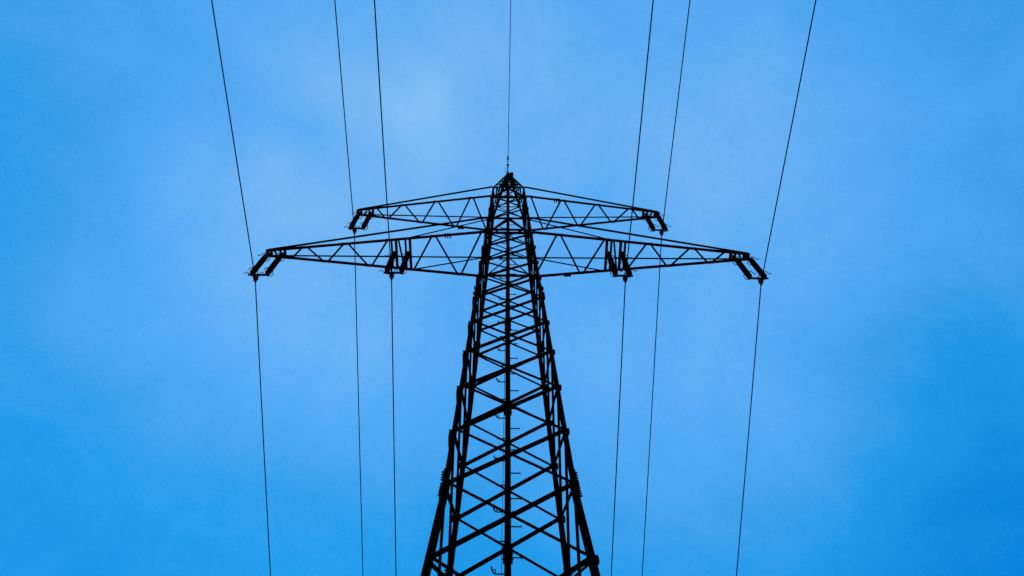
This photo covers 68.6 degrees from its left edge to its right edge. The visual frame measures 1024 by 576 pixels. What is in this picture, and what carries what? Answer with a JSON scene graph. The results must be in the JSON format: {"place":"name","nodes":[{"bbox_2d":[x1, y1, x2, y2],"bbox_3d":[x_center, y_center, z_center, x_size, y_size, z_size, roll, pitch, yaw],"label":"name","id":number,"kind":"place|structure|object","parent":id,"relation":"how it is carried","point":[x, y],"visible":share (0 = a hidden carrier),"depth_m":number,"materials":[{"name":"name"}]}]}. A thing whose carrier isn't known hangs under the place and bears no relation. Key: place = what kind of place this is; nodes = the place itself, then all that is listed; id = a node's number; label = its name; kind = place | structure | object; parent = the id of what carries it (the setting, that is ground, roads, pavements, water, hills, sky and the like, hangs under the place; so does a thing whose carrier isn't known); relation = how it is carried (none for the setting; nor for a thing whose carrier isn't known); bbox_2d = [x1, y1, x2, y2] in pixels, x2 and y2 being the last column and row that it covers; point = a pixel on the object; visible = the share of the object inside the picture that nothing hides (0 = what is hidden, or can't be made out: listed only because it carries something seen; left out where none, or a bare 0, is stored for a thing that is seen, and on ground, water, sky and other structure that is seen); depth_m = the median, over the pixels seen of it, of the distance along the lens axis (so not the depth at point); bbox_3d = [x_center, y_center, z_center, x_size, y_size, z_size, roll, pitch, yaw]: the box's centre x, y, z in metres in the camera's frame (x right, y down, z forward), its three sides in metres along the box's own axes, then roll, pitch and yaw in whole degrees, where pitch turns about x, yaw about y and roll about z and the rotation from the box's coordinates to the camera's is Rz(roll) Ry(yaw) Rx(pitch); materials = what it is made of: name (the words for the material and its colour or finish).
{"place":"outdoors","nodes":[
{"label":"outdoors","id":0,"kind":"place"},
{"bbox_2d":[0,0,1023,575],"label":"sky","id":1,"kind":"structure","parent":0,"point":[886,431],"materials":[{"name":"blue"}]},
{"bbox_3d":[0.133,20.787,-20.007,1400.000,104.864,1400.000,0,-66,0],"label":"ground","id":2,"kind":"structure","parent":0,"visible":0},
{"bbox_2d":[265,171,749,575],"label":"lattice tower","id":3,"kind":"structure","parent":2,"relation":"on","point":[591,561],"depth_m":22.63,"materials":[{"name":"metal"}]},
{"bbox_2d":[244,253,284,282],"bbox_3d":[-9.629,-0.845,29.081,1.093,2.581,0.385,0,-66,0],"label":"insulator string","id":4,"kind":"object","parent":3,"relation":"hanging from","point":[271,267],"visible":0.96,"depth_m":28.96,"materials":[{"name":"brown ceramic"}]},
{"bbox_2d":[211,0,270,575],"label":"power cable","id":5,"kind":"object","parent":4,"relation":"hanging from","point":[254,274],"visible":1,"depth_m":27.70,"materials":[{"name":"metal"}]},
{"bbox_2d":[344,211,373,234],"bbox_3d":[-6.961,-3.005,34.072,1.063,2.591,0.385,0,-66,0],"label":"insulator string","id":6,"kind":"object","parent":3,"relation":"hanging from","point":[364,225],"visible":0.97,"depth_m":33.83,"materials":[{"name":"brown ceramic"}]},
{"bbox_2d":[334,0,362,574],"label":"power cable","id":7,"kind":"object","parent":6,"relation":"hanging from","point":[355,277],"visible":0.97,"depth_m":33.36,"materials":[{"name":"metal"}]},
{"bbox_2d":[379,253,410,280],"bbox_3d":[-4.580,-0.888,29.303,1.073,2.331,0.385,0,-66,0],"label":"insulator string","id":8,"kind":"object","parent":3,"relation":"hanging from","point":[402,266],"visible":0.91,"depth_m":28.94,"materials":[{"name":"brown ceramic"}]},
{"bbox_2d":[374,0,396,575],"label":"power cable","id":9,"kind":"object","parent":8,"relation":"hanging from","point":[391,272],"visible":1,"depth_m":28.10,"materials":[{"name":"metal"}]},
{"bbox_2d":[501,0,510,575],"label":"earth wire","id":10,"kind":"object","parent":3,"relation":"attached to","point":[505,171],"visible":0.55,"depth_m":41.30,"materials":[{"name":"metal"}]},
{"bbox_2d":[606,255,636,283],"bbox_3d":[4.287,-0.797,29.315,1.048,2.431,0.383,0,-66,0],"label":"insulator string","id":11,"kind":"object","parent":3,"relation":"hanging from","point":[614,269],"visible":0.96,"depth_m":29.05,"materials":[{"name":"brown ceramic"}]},
{"bbox_2d":[611,0,653,575],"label":"power cable","id":12,"kind":"object","parent":11,"relation":"hanging from","point":[626,273],"visible":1,"depth_m":27.99,"materials":[{"name":"metal"}]},
{"bbox_2d":[643,213,670,236],"bbox_3d":[6.650,-2.921,34.216,1.048,2.571,0.383,0,-66,0],"label":"insulator string","id":13,"kind":"object","parent":3,"relation":"hanging from","point":[651,224],"visible":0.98,"depth_m":33.94,"materials":[{"name":"brown ceramic"}]},
{"bbox_2d":[642,0,689,575],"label":"power cable","id":14,"kind":"object","parent":13,"relation":"hanging from","point":[659,278],"visible":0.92,"depth_m":33.51,"materials":[{"name":"metal"}]},
{"bbox_2d":[733,256,770,286],"bbox_3d":[9.397,-0.713,29.249,1.068,2.511,0.383,0,-66,0],"label":"insulator string","id":15,"kind":"object","parent":3,"relation":"hanging from","point":[745,270],"visible":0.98,"depth_m":29.07,"materials":[{"name":"brown ceramic"}]},
{"bbox_2d":[736,0,815,575],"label":"power cable","id":16,"kind":"object","parent":15,"relation":"hanging from","point":[763,272],"visible":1,"depth_m":27.83,"materials":[{"name":"metal"}]}
]}

